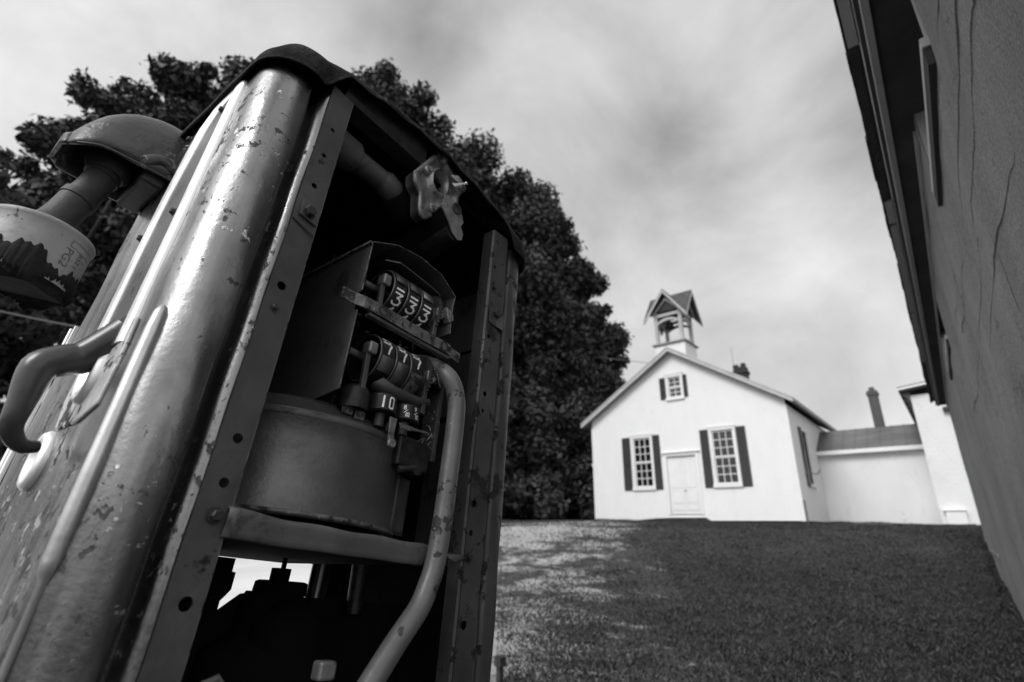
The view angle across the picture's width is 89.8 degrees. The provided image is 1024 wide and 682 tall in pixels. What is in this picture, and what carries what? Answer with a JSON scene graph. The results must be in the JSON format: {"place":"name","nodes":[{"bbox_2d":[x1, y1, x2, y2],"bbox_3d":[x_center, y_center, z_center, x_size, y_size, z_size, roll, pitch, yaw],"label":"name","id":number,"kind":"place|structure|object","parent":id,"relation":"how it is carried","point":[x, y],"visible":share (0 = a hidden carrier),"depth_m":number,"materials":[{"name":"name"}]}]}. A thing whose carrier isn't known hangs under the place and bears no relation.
{"place":"outdoors","nodes":[
{"label":"outdoors","id":0,"kind":"place"},
{"bbox_2d":[0,311,79,326],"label":"overhead cable","id":1,"kind":"object","parent":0,"point":[37,319],"visible":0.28,"depth_m":11.04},
{"bbox_2d":[218,556,311,608],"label":"gravel yard","id":2,"kind":"structure","parent":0,"point":[249,573],"depth_m":7.88,"materials":[{"name":"stone"}]},
{"bbox_2d":[0,0,924,431],"label":"sky","id":3,"kind":"structure","parent":0,"point":[717,150],"materials":[{"name":"grey"}]},
{"bbox_2d":[499,521,671,566],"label":"driveway","id":4,"kind":"structure","parent":0,"point":[522,529],"depth_m":11.86,"materials":[{"name":"grey gravel"}]},
{"bbox_2d":[490,518,1023,681],"bbox_3d":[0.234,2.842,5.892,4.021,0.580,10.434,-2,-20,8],"label":"dirt track","id":5,"kind":"structure","parent":0,"point":[525,557],"depth_m":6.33,"materials":[{"name":"plant"}]},
{"bbox_2d":[501,519,1023,681],"bbox_3d":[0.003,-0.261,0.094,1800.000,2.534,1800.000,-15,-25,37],"label":"ground","id":6,"kind":"structure","parent":0,"point":[935,548],"depth_m":7.35,"materials":[{"name":"plant"}]},
{"bbox_2d":[0,402,39,484],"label":"bush","id":7,"kind":"object","parent":6,"relation":"on","point":[3,448],"visible":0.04,"depth_m":13.82,"materials":[{"name":"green plant"}]},
{"bbox_2d":[0,146,99,400],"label":"maple tree","id":8,"kind":"object","parent":6,"relation":"on","point":[11,350],"visible":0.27,"depth_m":15.31,"materials":[{"name":"black plant"}]},
{"bbox_2d":[0,67,184,388],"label":"maple tree","id":9,"kind":"object","parent":6,"relation":"on","point":[40,189],"visible":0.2,"depth_m":19.37,"materials":[{"name":"black plant"}]},
{"bbox_2d":[0,52,218,416],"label":"maple tree","id":10,"kind":"object","parent":6,"relation":"on","point":[182,87],"visible":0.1,"depth_m":23.63,"materials":[{"name":"grey plant"}]},
{"bbox_2d":[203,54,253,108],"bbox_3d":[-14.776,-4.331,26.628,10.424,25.984,8.907,0,-20,1],"label":"maple tree","id":11,"kind":"object","parent":6,"relation":"on","point":[232,70],"depth_m":28.19,"materials":[{"name":"grey plant"}]},
{"bbox_2d":[0,43,525,681],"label":"gas pump","id":12,"kind":"object","parent":6,"relation":"on","point":[290,339],"visible":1,"depth_m":0.67,"materials":[{"name":"paint"}]},
{"bbox_2d":[351,57,438,126],"bbox_3d":[-8.856,-4.209,28.308,11.018,27.013,11.736,-15,-25,37],"label":"maple tree","id":13,"kind":"object","parent":6,"relation":"on","point":[383,80],"visible":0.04,"depth_m":30.35,"materials":[{"name":"grey plant"}]},
{"bbox_2d":[414,109,527,474],"bbox_3d":[-5.513,-2.380,29.630,13.618,25.610,13.622,-15,-25,37],"label":"maple tree","id":14,"kind":"object","parent":6,"relation":"on","point":[471,158],"visible":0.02,"depth_m":31.53,"materials":[{"name":"grey plant"}]},
{"bbox_2d":[494,655,505,681],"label":"standpipe","id":15,"kind":"object","parent":6,"relation":"on","point":[499,662],"visible":1,"depth_m":2.58,"materials":[{"name":"grey metal"}]},
{"bbox_2d":[502,474,528,514],"bbox_3d":[-2.120,7.508,24.252,5.828,3.237,3.876,-15,-25,37],"label":"bush","id":16,"kind":"object","parent":6,"relation":"on","point":[511,495],"visible":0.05,"depth_m":23.73,"materials":[{"name":"black plant"}]},
{"bbox_2d":[465,165,604,519],"bbox_3d":[-0.417,-0.105,32.207,12.216,24.828,13.181,-15,-25,37],"label":"maple tree","id":17,"kind":"object","parent":6,"relation":"on","point":[522,199],"visible":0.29,"depth_m":28.86,"materials":[{"name":"black plant"}]},
{"bbox_2d":[502,466,573,519],"bbox_3d":[1.066,7.914,25.834,5.692,3.311,3.826,-15,-25,37],"label":"bush","id":18,"kind":"object","parent":6,"relation":"on","point":[545,500],"visible":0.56,"depth_m":24.87,"materials":[{"name":"black plant"}]},
{"bbox_2d":[509,205,611,515],"bbox_3d":[1.442,0.184,32.609,8.838,22.877,8.360,-15,-25,37],"label":"maple tree","id":19,"kind":"object","parent":6,"relation":"on","point":[575,279],"visible":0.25,"depth_m":29.26,"materials":[{"name":"black plant"}]},
{"bbox_2d":[564,474,594,519],"bbox_3d":[3.508,8.404,27.723,5.535,3.383,3.720,-15,-25,37],"label":"bush","id":20,"kind":"object","parent":6,"relation":"on","point":[582,505],"visible":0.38,"depth_m":26.17,"materials":[{"name":"black plant"}]},
{"bbox_2d":[530,254,633,519],"bbox_3d":[4.525,3.567,36.800,9.047,20.928,10.137,0,-20,2],"label":"maple tree","id":21,"kind":"object","parent":6,"relation":"on","point":[619,342],"visible":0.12,"depth_m":35.39,"materials":[{"name":"black plant"}]},
{"bbox_2d":[580,289,836,523],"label":"schoolhouse","id":22,"kind":"structure","parent":6,"relation":"on","point":[680,431],"depth_m":22.14,"materials":[{"name":"white paint"}]},
{"bbox_2d":[629,433,656,490],"bbox_3d":[5.927,5.482,23.246,1.150,2.455,0.180,-15,-25,37],"label":"window","id":23,"kind":"structure","parent":22,"relation":"in","point":[641,449],"depth_m":23.28,"materials":[{"name":"white paint"}]},
{"bbox_2d":[663,372,684,400],"bbox_3d":[7.351,2.068,23.236,0.900,1.223,0.180,-15,-25,37],"label":"window","id":24,"kind":"structure","parent":22,"relation":"in","point":[673,382],"depth_m":23.27,"materials":[{"name":"white paint"}]},
{"bbox_2d":[667,456,686,513],"bbox_3d":[7.082,6.185,22.069,0.644,2.387,0.060,-15,-25,37],"label":"door","id":25,"kind":"structure","parent":22,"relation":"in","point":[675,470],"depth_m":22.04,"materials":[{"name":"white paint"}]},
{"bbox_2d":[681,455,700,513],"bbox_3d":[7.564,6.041,21.654,0.645,2.387,0.115,-15,-25,37],"label":"door","id":26,"kind":"structure","parent":22,"relation":"in","point":[691,487],"depth_m":21.66,"materials":[{"name":"white paint"}]},
{"bbox_2d":[707,424,742,487],"bbox_3d":[8.716,4.719,21.043,1.180,2.455,0.180,-15,-25,37],"label":"window","id":27,"kind":"structure","parent":22,"relation":"in","point":[723,443],"depth_m":21.07,"materials":[{"name":"white paint"}]},
{"bbox_2d":[800,427,817,487],"bbox_3d":[12.213,4.818,21.203,0.150,2.365,1.050,-15,-25,37],"label":"window","id":28,"kind":"structure","parent":22,"relation":"in","point":[813,484],"depth_m":21.42,"materials":[{"name":"white paint"}]},
{"bbox_2d":[816,387,942,524],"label":"connecting wing","id":29,"kind":"structure","parent":6,"relation":"on","point":[879,472],"depth_m":21.47,"materials":[{"name":"white paint"}]},
{"bbox_2d":[833,0,1023,619],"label":"stucco shed","id":30,"kind":"structure","parent":6,"relation":"on","point":[939,87],"depth_m":2.66,"materials":[{"name":"grey paint"}]},
{"bbox_2d":[911,0,970,206],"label":"window","id":31,"kind":"structure","parent":30,"relation":"in","point":[927,121],"depth_m":2.35,"materials":[{"name":"black glass"}]},
{"bbox_2d":[940,331,952,379],"bbox_3d":[4.994,-0.058,5.817,0.202,0.660,1.610,-15,-25,37],"label":"window","id":32,"kind":"structure","parent":30,"relation":"in","point":[944,339],"depth_m":5.88,"materials":[{"name":"grey glass"}]},
{"bbox_2d":[897,381,980,524],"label":"stucco building","id":33,"kind":"structure","parent":6,"relation":"on","point":[952,488],"depth_m":18.21,"materials":[{"name":"white paint"}]}
]}

